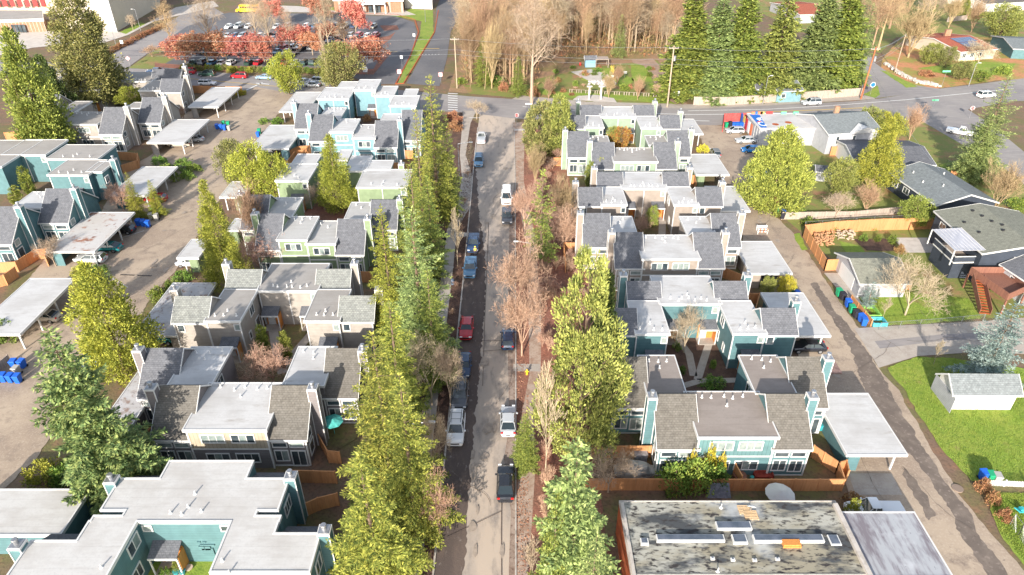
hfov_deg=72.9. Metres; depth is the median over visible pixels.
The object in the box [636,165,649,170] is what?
window
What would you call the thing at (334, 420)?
parasol
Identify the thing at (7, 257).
window
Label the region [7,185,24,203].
slim cypress
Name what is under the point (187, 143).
parked car
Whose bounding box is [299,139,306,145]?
window
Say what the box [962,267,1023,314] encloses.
deck
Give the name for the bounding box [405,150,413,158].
wooden fence
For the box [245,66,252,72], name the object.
shrub
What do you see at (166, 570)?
shrub
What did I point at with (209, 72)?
parked car
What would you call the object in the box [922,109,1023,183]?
side road
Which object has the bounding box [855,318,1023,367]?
driveway
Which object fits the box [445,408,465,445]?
parked car
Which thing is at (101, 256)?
parked car
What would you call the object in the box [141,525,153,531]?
window
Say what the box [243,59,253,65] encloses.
parked car
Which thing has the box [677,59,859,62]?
power line
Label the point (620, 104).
footway
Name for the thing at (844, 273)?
garage door
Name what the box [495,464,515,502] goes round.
parked car
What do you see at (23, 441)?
alley
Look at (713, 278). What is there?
window
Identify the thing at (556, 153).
bare shrub
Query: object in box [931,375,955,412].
garage door
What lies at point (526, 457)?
fir tree
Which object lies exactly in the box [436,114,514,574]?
street
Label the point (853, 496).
shrub
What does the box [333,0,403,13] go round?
school entrance
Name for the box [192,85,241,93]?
wooden fence
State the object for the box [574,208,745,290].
townhouse row
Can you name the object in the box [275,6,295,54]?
bare tree
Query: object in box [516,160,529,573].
fallen leaves
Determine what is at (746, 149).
parked car
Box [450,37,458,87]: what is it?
utility pole
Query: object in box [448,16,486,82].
bare tree
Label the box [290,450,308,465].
window
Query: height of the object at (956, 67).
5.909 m
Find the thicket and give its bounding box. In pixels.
[457,0,707,87]
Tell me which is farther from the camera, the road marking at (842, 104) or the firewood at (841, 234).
the road marking at (842, 104)
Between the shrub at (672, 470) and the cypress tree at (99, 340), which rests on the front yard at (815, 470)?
the shrub at (672, 470)
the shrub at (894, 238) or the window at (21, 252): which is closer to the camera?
the window at (21, 252)
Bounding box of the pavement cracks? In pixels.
[32,118,994,529]
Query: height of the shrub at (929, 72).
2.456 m
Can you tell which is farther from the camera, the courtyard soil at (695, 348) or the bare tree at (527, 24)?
the bare tree at (527, 24)
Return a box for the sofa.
[753,470,773,478]
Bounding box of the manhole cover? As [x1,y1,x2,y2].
[952,484,963,492]
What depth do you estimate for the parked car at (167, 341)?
91.71 m
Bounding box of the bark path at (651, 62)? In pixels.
[631,58,686,103]
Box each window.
[0,246,11,250]
[1,253,15,261]
[14,237,21,247]
[17,245,25,257]
[42,225,54,228]
[45,231,58,239]
[55,225,67,228]
[58,231,67,236]
[70,217,75,225]
[77,127,90,132]
[82,140,94,143]
[104,175,109,183]
[113,141,124,151]
[125,137,129,146]
[126,530,141,559]
[132,560,144,574]
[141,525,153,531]
[142,130,151,136]
[142,401,149,406]
[145,409,152,419]
[152,130,160,135]
[156,442,172,447]
[159,450,176,461]
[173,442,190,447]
[176,325,185,331]
[176,451,193,459]
[199,434,225,443]
[205,453,231,459]
[216,373,224,381]
[219,525,227,531]
[229,434,255,443]
[233,324,240,330]
[235,453,261,462]
[249,302,254,317]
[255,314,260,329]
[261,263,269,269]
[268,252,278,256]
[271,442,287,447]
[273,450,290,460]
[284,243,301,250]
[284,493,291,518]
[288,442,304,447]
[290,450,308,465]
[297,130,304,133]
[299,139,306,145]
[308,425,311,441]
[309,435,314,455]
[312,143,319,146]
[313,247,330,254]
[315,551,322,574]
[326,400,340,405]
[328,408,342,418]
[333,324,339,330]
[335,135,347,140]
[338,257,349,260]
[340,263,349,268]
[341,400,355,405]
[342,324,350,330]
[343,408,356,419]
[358,141,370,146]
[376,149,385,152]
[377,154,385,159]
[386,149,394,152]
[386,238,395,247]
[387,155,395,162]
[569,159,577,162]
[569,165,576,171]
[578,165,584,172]
[597,249,605,253]
[614,418,627,428]
[615,410,628,415]
[620,165,633,170]
[620,207,625,212]
[629,277,639,280]
[629,418,642,429]
[630,271,640,274]
[630,410,643,415]
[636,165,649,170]
[650,263,668,269]
[651,444,655,465]
[658,459,674,470]
[660,191,665,196]
[660,337,667,343]
[660,451,676,456]
[672,263,689,269]
[678,164,686,171]
[678,451,694,456]
[698,271,708,274]
[699,208,704,213]
[709,441,734,450]
[710,271,720,274]
[710,460,729,469]
[711,277,719,280]
[711,307,718,313]
[720,313,724,327]
[725,256,735,265]
[727,249,737,253]
[732,460,758,469]
[737,441,763,450]
[745,381,751,390]
[756,336,764,342]
[765,337,774,343]
[770,459,787,470]
[774,452,789,457]
[786,460,803,471]
[790,452,806,457]
[811,418,820,433]
[814,410,823,415]
[902,186,909,195]
[939,221,945,228]
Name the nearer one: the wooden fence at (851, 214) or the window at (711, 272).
the window at (711, 272)
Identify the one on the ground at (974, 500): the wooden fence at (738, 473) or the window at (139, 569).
the wooden fence at (738, 473)
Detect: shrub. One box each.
[0,318,18,344]
[19,456,62,488]
[47,460,72,488]
[91,264,110,280]
[103,344,132,369]
[145,285,164,305]
[150,155,167,164]
[157,566,172,574]
[159,162,176,170]
[160,278,180,293]
[167,172,182,181]
[170,268,194,282]
[171,157,192,171]
[171,560,178,572]
[179,104,185,117]
[179,168,196,180]
[186,163,203,173]
[195,65,203,71]
[214,64,221,70]
[226,66,233,72]
[230,66,238,71]
[235,90,246,95]
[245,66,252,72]
[255,65,262,73]
[257,117,270,124]
[270,116,283,124]
[306,68,315,73]
[362,113,371,122]
[442,109,462,122]
[445,119,463,131]
[455,77,467,84]
[489,74,505,84]
[497,81,508,90]
[526,86,540,96]
[535,332,548,345]
[538,439,545,449]
[539,261,549,273]
[540,472,548,484]
[541,499,551,515]
[542,464,556,481]
[543,275,554,287]
[543,335,553,350]
[543,446,552,458]
[546,158,559,168]
[548,279,562,294]
[551,255,562,268]
[551,288,558,298]
[553,149,561,156]
[555,235,569,246]
[562,257,572,270]
[563,253,573,260]
[566,248,575,261]
[566,262,575,270]
[572,80,578,86]
[619,83,629,90]
[655,460,697,499]
[672,340,681,351]
[674,457,719,499]
[679,365,686,374]
[684,448,697,476]
[696,143,709,153]
[697,442,717,472]
[698,373,726,390]
[700,457,731,491]
[709,359,716,369]
[714,450,726,477]
[776,274,797,291]
[800,216,818,225]
[839,490,864,503]
[843,497,864,510]
[858,233,867,241]
[874,234,881,241]
[888,234,898,244]
[894,243,906,254]
[918,69,934,76]
[970,70,994,81]
[972,476,994,495]
[984,490,1002,506]
[992,64,1013,75]
[993,506,1014,524]
[1003,196,1023,212]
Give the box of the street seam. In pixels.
[446,223,514,574]
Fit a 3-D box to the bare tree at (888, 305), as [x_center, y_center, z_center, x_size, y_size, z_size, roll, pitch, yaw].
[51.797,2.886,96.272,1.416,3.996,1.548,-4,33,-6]
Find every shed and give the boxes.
[583,55,596,66]
[813,164,830,181]
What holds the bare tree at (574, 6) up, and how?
on the woodland floor
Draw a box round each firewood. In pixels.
[814,230,835,245]
[835,229,855,239]
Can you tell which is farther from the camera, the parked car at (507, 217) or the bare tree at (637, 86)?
the bare tree at (637, 86)
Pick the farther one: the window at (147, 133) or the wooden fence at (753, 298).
the window at (147, 133)
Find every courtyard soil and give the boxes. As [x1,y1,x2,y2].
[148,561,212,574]
[236,321,305,381]
[304,197,349,219]
[354,114,379,123]
[634,217,669,234]
[666,338,736,390]
[854,238,896,250]
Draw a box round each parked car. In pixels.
[36,309,62,323]
[72,251,107,263]
[98,241,123,252]
[114,223,136,234]
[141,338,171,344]
[142,192,167,202]
[146,67,161,71]
[167,140,191,147]
[175,260,189,267]
[187,67,196,74]
[188,59,196,64]
[190,134,204,142]
[197,58,209,64]
[197,78,216,85]
[198,69,215,76]
[206,59,217,65]
[216,59,226,64]
[224,23,233,28]
[226,59,236,64]
[230,71,247,78]
[233,22,243,28]
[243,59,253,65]
[244,23,252,28]
[253,59,263,64]
[254,150,277,155]
[255,73,271,79]
[272,48,281,54]
[279,44,287,49]
[291,46,300,54]
[297,78,309,83]
[300,59,307,64]
[302,81,320,87]
[308,58,318,64]
[309,76,322,81]
[333,34,342,41]
[347,31,354,37]
[355,31,363,36]
[371,31,380,37]
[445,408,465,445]
[450,376,468,409]
[456,351,471,377]
[458,316,473,339]
[462,256,476,277]
[466,233,479,252]
[473,152,483,166]
[477,131,485,143]
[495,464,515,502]
[499,405,517,436]
[500,184,512,204]
[500,329,515,349]
[501,207,513,223]
[709,148,721,157]
[725,126,744,133]
[735,135,756,143]
[740,145,760,153]
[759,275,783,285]
[792,338,827,353]
[801,97,821,105]
[843,497,905,510]
[946,126,972,135]
[976,90,995,98]
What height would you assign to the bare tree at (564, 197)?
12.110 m
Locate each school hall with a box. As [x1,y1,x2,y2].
[0,0,62,20]
[63,0,159,31]
[404,0,432,8]
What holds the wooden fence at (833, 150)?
on the gardens at (941, 147)
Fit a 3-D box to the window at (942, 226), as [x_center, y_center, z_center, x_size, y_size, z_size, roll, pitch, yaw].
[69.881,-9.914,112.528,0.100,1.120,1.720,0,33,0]
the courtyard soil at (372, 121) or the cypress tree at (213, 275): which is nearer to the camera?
the cypress tree at (213, 275)
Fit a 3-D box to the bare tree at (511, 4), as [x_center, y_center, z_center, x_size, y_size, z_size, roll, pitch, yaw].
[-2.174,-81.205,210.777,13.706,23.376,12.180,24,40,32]
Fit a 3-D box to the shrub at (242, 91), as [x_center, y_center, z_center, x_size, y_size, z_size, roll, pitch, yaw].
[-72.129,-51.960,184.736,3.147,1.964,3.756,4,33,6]
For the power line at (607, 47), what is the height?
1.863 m
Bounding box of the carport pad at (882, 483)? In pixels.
[849,473,901,494]
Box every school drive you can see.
[111,7,223,67]
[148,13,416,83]
[406,0,460,85]
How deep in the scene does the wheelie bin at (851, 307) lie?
97.91 m
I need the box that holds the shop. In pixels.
[740,111,815,144]
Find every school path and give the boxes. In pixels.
[0,1,217,54]
[235,6,414,15]
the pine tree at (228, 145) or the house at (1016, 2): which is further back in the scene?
the house at (1016, 2)
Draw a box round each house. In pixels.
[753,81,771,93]
[769,1,820,22]
[775,80,803,101]
[795,105,881,153]
[835,139,936,176]
[886,161,999,217]
[905,29,997,61]
[927,203,1023,281]
[948,0,1023,11]
[990,35,1023,58]
[998,255,1023,305]
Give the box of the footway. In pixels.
[513,95,874,108]
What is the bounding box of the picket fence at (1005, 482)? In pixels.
[982,478,1023,486]
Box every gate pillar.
[587,85,591,98]
[599,85,603,98]
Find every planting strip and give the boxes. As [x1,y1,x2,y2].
[344,112,477,574]
[516,128,611,574]
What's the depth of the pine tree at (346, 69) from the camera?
182.01 m
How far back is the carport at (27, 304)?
95.50 m
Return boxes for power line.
[120,49,454,52]
[121,39,429,41]
[132,54,449,56]
[457,54,601,63]
[462,39,668,47]
[463,50,595,58]
[675,47,874,50]
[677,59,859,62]
[677,64,869,67]
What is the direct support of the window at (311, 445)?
in the townhouse row at (200, 402)
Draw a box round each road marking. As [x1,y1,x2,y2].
[523,106,716,114]
[695,88,1013,110]
[747,107,863,112]
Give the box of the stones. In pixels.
[588,80,603,84]
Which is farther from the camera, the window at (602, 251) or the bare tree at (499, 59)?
the bare tree at (499, 59)
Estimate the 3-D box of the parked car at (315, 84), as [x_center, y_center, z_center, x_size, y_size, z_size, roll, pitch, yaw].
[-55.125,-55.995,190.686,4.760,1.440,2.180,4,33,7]
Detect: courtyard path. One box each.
[269,331,286,373]
[280,333,308,368]
[658,219,665,234]
[678,338,696,375]
[684,378,735,387]
[694,345,711,379]
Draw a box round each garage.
[834,252,910,296]
[931,373,1023,412]
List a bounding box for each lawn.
[121,22,143,33]
[396,9,433,82]
[524,88,674,103]
[581,68,632,85]
[630,64,651,81]
[794,233,806,249]
[839,241,864,251]
[858,292,980,325]
[864,86,879,97]
[880,70,917,87]
[888,357,1023,482]
[919,61,1015,76]
[939,161,956,170]
[987,493,1023,563]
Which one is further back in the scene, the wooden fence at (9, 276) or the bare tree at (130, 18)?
the bare tree at (130, 18)
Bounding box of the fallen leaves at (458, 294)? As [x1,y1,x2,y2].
[424,162,473,574]
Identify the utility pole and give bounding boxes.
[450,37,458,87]
[666,46,678,106]
[860,47,879,98]
[894,34,905,72]
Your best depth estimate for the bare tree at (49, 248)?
107.26 m
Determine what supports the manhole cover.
on the alley at (955, 550)
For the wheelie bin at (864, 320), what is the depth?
95.30 m
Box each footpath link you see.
[442,265,452,270]
[513,364,540,370]
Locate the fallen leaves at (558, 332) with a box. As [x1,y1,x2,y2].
[541,160,595,538]
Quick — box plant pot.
[185,564,192,570]
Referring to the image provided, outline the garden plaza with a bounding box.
[573,95,616,102]
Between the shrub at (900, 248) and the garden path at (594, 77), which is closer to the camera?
the shrub at (900, 248)
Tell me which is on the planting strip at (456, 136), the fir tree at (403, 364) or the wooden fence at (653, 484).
the fir tree at (403, 364)
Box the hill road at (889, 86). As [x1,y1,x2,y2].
[861,54,942,97]
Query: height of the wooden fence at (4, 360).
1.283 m
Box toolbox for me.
[782,539,801,547]
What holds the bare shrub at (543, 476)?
on the planting strip at (538, 482)
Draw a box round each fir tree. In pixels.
[9,80,47,138]
[123,172,147,220]
[144,180,171,218]
[324,449,435,574]
[336,328,450,524]
[367,203,405,347]
[367,298,435,423]
[377,370,466,551]
[387,205,463,382]
[391,160,446,289]
[404,108,441,242]
[409,266,461,399]
[413,73,462,227]
[414,176,454,280]
[438,115,464,215]
[472,37,496,86]
[507,57,527,97]
[510,414,540,478]
[522,167,560,269]
[527,492,575,574]
[530,436,620,574]
[575,530,611,574]
[649,0,715,103]
[687,0,743,106]
[726,0,773,103]
[751,0,805,102]
[788,0,845,92]
[815,0,875,90]
[853,3,877,80]
[858,282,879,308]
[947,74,1021,180]
[948,114,999,186]
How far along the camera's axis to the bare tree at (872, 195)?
123.45 m
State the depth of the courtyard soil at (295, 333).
90.70 m
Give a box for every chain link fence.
[803,215,910,230]
[879,314,985,329]
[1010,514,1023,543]
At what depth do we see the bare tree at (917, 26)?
211.26 m
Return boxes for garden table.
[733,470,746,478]
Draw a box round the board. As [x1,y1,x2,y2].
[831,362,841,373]
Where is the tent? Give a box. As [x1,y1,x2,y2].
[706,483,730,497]
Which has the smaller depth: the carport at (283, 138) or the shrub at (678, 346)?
the shrub at (678, 346)
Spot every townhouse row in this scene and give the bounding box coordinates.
[0,139,124,201]
[0,183,101,261]
[6,460,339,574]
[33,93,180,151]
[56,63,194,113]
[131,343,374,467]
[169,257,384,363]
[236,189,406,270]
[275,150,413,215]
[291,99,426,162]
[317,79,419,118]
[561,126,694,178]
[567,98,683,147]
[570,163,725,234]
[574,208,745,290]
[605,352,834,475]
[614,269,801,370]
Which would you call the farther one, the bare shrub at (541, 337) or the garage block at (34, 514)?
the bare shrub at (541, 337)
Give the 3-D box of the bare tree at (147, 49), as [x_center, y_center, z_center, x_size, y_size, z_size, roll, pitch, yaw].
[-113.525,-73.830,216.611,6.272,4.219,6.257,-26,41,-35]
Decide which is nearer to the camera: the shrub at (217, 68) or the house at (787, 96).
the house at (787, 96)
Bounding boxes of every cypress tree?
[44,0,132,108]
[61,259,165,389]
[195,179,253,295]
[310,133,357,213]
[852,117,905,188]
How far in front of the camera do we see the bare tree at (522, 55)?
196.15 m
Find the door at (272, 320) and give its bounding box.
[268,317,276,323]
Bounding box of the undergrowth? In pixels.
[461,5,678,86]
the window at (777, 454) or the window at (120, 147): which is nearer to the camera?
the window at (777, 454)
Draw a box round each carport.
[0,278,73,348]
[45,212,135,265]
[111,166,177,208]
[112,371,145,434]
[142,283,215,347]
[146,119,209,154]
[176,239,209,271]
[188,87,240,117]
[219,181,251,209]
[228,218,242,243]
[251,125,297,159]
[279,92,320,121]
[681,119,703,145]
[689,154,729,186]
[704,186,750,212]
[737,241,792,287]
[760,292,830,344]
[822,393,907,469]
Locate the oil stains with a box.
[112,138,840,557]
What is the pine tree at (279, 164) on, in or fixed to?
on the ground at (974, 500)
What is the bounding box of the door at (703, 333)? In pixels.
[698,328,705,337]
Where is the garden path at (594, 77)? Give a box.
[572,69,608,86]
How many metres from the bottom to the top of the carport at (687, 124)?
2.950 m
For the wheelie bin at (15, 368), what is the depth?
86.34 m
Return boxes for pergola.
[595,56,608,67]
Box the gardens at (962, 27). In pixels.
[736,0,1023,52]
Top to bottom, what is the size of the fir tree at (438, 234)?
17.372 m
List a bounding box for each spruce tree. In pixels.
[30,326,172,518]
[942,299,1023,387]
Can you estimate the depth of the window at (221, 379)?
79.64 m
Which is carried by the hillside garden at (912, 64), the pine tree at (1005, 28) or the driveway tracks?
the pine tree at (1005, 28)
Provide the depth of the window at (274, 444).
72.47 m
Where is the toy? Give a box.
[1014,506,1023,512]
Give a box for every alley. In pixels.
[0,87,292,488]
[698,125,1023,574]
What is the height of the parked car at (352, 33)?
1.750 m
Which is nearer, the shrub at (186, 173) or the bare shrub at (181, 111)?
the shrub at (186, 173)
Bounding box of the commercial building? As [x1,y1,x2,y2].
[616,500,872,574]
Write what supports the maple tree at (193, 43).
on the island at (370, 71)
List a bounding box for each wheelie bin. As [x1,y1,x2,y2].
[0,371,6,382]
[4,372,13,382]
[7,358,16,366]
[10,364,22,372]
[11,372,23,383]
[15,358,27,368]
[134,218,140,225]
[139,218,144,226]
[143,220,151,227]
[147,212,152,219]
[152,213,159,220]
[780,211,785,218]
[834,287,843,296]
[838,291,847,300]
[844,298,852,306]
[847,304,856,312]
[851,309,860,318]
[856,312,866,321]
[860,316,868,325]
[976,468,989,478]
[988,470,995,480]
[993,471,1004,484]
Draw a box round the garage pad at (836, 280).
[825,273,861,304]
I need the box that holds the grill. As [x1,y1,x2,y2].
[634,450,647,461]
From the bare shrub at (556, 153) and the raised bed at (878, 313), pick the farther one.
the bare shrub at (556, 153)
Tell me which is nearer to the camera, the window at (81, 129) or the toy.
the toy
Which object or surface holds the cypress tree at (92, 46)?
on the ground at (974, 500)
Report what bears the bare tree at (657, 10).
on the woodland floor
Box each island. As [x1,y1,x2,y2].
[155,52,391,73]
[377,32,394,45]
[380,25,398,30]
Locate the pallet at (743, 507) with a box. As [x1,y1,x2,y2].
[737,505,752,514]
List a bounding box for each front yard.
[306,419,366,469]
[587,458,845,510]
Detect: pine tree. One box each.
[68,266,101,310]
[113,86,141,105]
[210,136,248,185]
[223,137,272,193]
[248,150,291,197]
[266,48,305,94]
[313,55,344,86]
[320,40,365,86]
[526,243,635,468]
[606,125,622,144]
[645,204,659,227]
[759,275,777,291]
[821,155,860,195]
[862,104,887,127]
[875,111,908,135]
[897,192,938,227]
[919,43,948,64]
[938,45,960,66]
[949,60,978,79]
[979,1,1023,35]
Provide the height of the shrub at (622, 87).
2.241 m
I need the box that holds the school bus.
[236,4,258,12]
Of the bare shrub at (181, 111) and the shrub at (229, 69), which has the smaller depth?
the bare shrub at (181, 111)
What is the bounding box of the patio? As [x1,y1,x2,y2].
[896,238,932,252]
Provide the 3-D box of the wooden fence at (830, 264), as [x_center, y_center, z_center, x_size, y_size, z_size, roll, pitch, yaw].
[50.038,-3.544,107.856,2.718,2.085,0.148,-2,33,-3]
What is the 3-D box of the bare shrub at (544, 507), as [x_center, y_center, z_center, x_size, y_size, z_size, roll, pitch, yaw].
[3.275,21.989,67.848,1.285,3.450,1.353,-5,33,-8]
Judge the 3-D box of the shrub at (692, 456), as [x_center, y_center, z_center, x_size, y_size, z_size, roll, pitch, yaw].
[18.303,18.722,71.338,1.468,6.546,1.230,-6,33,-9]
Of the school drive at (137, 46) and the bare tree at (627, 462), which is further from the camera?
the school drive at (137, 46)
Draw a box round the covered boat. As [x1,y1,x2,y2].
[613,460,654,477]
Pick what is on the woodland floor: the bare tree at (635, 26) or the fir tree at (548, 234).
the bare tree at (635, 26)
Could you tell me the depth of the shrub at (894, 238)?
114.96 m
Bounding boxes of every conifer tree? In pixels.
[0,25,80,143]
[31,53,79,102]
[520,99,564,156]
[531,26,546,55]
[538,93,575,156]
[570,268,622,426]
[584,160,593,186]
[610,14,627,58]
[732,123,817,217]
[956,0,970,15]
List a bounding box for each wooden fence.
[0,248,50,272]
[0,266,18,286]
[0,354,9,370]
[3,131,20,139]
[117,152,139,173]
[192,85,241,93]
[282,151,295,162]
[289,145,310,155]
[292,470,337,483]
[305,492,339,515]
[317,434,341,463]
[360,271,373,281]
[393,163,409,168]
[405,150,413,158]
[553,157,560,165]
[563,242,565,272]
[564,242,574,252]
[569,89,656,96]
[585,478,845,490]
[586,445,651,457]
[691,175,696,186]
[693,88,862,104]
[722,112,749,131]
[722,268,750,296]
[732,463,742,478]
[748,293,759,308]
[781,207,902,219]
[802,217,933,235]
[802,226,826,269]
[810,444,845,478]
[823,259,838,270]
[830,146,837,154]
[835,459,849,482]
[851,295,873,325]
[947,15,967,21]
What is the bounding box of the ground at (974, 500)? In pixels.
[0,0,1023,574]
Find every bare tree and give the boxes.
[30,235,60,265]
[100,181,128,211]
[126,14,135,27]
[139,44,159,54]
[151,0,182,36]
[179,0,225,59]
[222,173,264,230]
[233,223,285,268]
[234,348,263,380]
[237,341,290,381]
[238,0,271,34]
[248,0,278,58]
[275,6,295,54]
[300,177,343,209]
[305,0,345,42]
[317,26,326,67]
[333,15,353,41]
[398,326,466,404]
[414,463,459,536]
[419,409,454,466]
[434,344,463,409]
[448,0,498,61]
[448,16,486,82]
[449,207,463,265]
[450,0,484,68]
[456,0,470,58]
[459,15,482,71]
[463,3,501,55]
[464,98,487,118]
[465,137,473,175]
[469,0,495,78]
[480,21,504,87]
[485,1,497,67]
[485,215,556,312]
[488,0,520,11]
[488,2,526,81]
[490,0,511,73]
[490,0,520,64]
[490,10,530,64]
[491,34,506,75]
[491,278,548,355]
[494,21,524,84]
[495,19,531,84]
[502,180,540,228]
[504,0,572,104]
[515,0,539,73]
[515,14,547,78]
[517,30,531,74]
[519,1,547,57]
[521,533,539,574]
[524,142,546,178]
[529,0,552,26]
[532,359,567,480]
[536,8,556,50]
[540,0,567,51]
[542,75,556,98]
[543,0,574,45]
[547,0,580,52]
[548,0,579,37]
[548,171,577,234]
[548,204,577,245]
[552,8,568,52]
[560,0,575,46]
[570,0,605,44]
[571,0,585,34]
[575,1,599,42]
[578,0,614,38]
[580,5,593,43]
[580,7,597,52]
[584,445,642,492]
[592,0,609,38]
[595,0,624,42]
[596,0,613,41]
[601,0,637,50]
[602,70,617,97]
[606,0,646,49]
[611,63,625,82]
[615,0,644,53]
[617,0,653,51]
[621,1,651,42]
[627,11,645,49]
[633,0,657,27]
[633,210,653,231]
[634,75,645,99]
[642,0,657,34]
[643,0,669,40]
[649,6,667,49]
[653,0,675,41]
[656,0,685,38]
[656,9,675,51]
[659,16,682,61]
[661,0,688,33]
[669,302,707,352]
[822,190,857,218]
[854,179,883,209]
[863,0,896,45]
[867,0,914,50]
[874,251,951,315]
[882,297,892,315]
[885,0,912,28]
[892,1,945,57]
[905,104,929,139]
[916,0,953,20]
[933,340,948,363]
[943,0,966,27]
[964,39,1000,61]
[965,0,996,32]
[980,157,1023,206]
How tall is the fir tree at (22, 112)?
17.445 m
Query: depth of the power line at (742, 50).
170.44 m
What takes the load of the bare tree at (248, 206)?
on the ground at (974, 500)
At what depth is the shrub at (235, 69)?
202.64 m
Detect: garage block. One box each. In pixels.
[0,489,93,553]
[842,511,952,574]
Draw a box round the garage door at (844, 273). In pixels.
[838,262,854,289]
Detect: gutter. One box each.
[434,167,486,574]
[504,181,514,574]
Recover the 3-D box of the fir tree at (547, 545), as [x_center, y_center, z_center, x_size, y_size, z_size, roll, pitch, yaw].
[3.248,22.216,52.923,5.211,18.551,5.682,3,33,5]
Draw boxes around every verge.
[129,47,179,68]
[463,60,686,103]
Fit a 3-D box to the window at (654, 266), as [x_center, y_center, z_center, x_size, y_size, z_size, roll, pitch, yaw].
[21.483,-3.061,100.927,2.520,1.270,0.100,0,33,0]
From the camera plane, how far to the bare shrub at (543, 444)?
75.58 m
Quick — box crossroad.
[0,60,1023,124]
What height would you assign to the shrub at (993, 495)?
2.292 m
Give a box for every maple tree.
[156,33,201,62]
[168,26,227,62]
[205,36,243,59]
[213,31,262,58]
[240,35,279,61]
[255,0,284,23]
[274,23,315,46]
[294,30,322,54]
[300,0,335,21]
[312,21,338,38]
[337,0,372,31]
[342,34,390,73]
[608,126,631,147]
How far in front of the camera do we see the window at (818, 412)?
76.57 m
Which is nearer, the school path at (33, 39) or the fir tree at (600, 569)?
the fir tree at (600, 569)
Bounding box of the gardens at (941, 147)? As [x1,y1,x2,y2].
[763,120,1023,318]
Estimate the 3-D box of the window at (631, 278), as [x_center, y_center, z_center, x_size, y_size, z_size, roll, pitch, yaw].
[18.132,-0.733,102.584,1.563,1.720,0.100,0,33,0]
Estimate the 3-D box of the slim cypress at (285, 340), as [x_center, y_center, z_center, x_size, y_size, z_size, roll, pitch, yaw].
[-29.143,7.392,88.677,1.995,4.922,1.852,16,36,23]
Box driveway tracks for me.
[875,330,1012,348]
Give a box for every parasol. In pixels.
[325,414,342,433]
[765,483,794,499]
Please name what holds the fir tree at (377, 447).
on the planting strip at (456, 136)
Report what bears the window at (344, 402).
in the townhouse row at (200, 402)
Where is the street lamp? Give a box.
[458,142,472,183]
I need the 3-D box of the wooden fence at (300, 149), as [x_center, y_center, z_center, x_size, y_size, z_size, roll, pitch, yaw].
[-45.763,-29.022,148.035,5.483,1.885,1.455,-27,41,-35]
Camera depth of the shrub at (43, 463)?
70.90 m
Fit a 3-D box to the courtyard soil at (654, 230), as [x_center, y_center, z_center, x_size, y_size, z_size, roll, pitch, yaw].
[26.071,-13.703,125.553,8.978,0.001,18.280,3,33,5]
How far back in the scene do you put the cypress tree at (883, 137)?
130.26 m
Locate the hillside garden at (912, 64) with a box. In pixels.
[881,37,1023,87]
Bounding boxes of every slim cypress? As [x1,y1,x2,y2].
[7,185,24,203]
[16,166,36,194]
[254,323,270,352]
[276,330,293,358]
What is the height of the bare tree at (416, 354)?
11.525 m
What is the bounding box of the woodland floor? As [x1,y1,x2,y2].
[448,3,684,92]
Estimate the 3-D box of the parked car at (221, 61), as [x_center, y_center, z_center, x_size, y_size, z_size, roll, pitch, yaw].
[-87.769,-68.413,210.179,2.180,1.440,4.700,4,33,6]
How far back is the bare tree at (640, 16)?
225.17 m
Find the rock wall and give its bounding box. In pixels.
[883,62,941,86]
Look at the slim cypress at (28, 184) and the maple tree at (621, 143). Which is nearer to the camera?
the slim cypress at (28, 184)
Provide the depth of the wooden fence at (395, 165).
140.74 m
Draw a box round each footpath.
[400,111,475,574]
[513,122,540,574]
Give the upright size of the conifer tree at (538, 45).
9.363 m
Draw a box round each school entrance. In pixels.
[0,10,46,32]
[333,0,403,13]
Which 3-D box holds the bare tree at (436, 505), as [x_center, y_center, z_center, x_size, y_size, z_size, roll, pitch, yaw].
[-7.228,19.594,63.765,4.122,11.474,3.735,23,39,32]
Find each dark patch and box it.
[810,282,1007,574]
[902,468,935,519]
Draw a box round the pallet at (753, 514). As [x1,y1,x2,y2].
[743,510,758,519]
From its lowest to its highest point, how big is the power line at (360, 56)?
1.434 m
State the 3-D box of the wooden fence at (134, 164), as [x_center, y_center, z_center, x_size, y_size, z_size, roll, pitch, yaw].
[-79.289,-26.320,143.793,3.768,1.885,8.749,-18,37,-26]
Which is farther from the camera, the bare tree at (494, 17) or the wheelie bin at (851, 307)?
the bare tree at (494, 17)
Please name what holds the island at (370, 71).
on the parking lot at (402, 43)
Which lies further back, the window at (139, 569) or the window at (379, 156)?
the window at (379, 156)
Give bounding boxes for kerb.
[333,12,418,83]
[396,10,438,83]
[432,127,477,574]
[514,128,516,574]
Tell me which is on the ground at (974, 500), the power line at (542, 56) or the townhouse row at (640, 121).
the townhouse row at (640, 121)
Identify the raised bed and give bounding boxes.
[861,305,881,316]
[871,317,887,326]

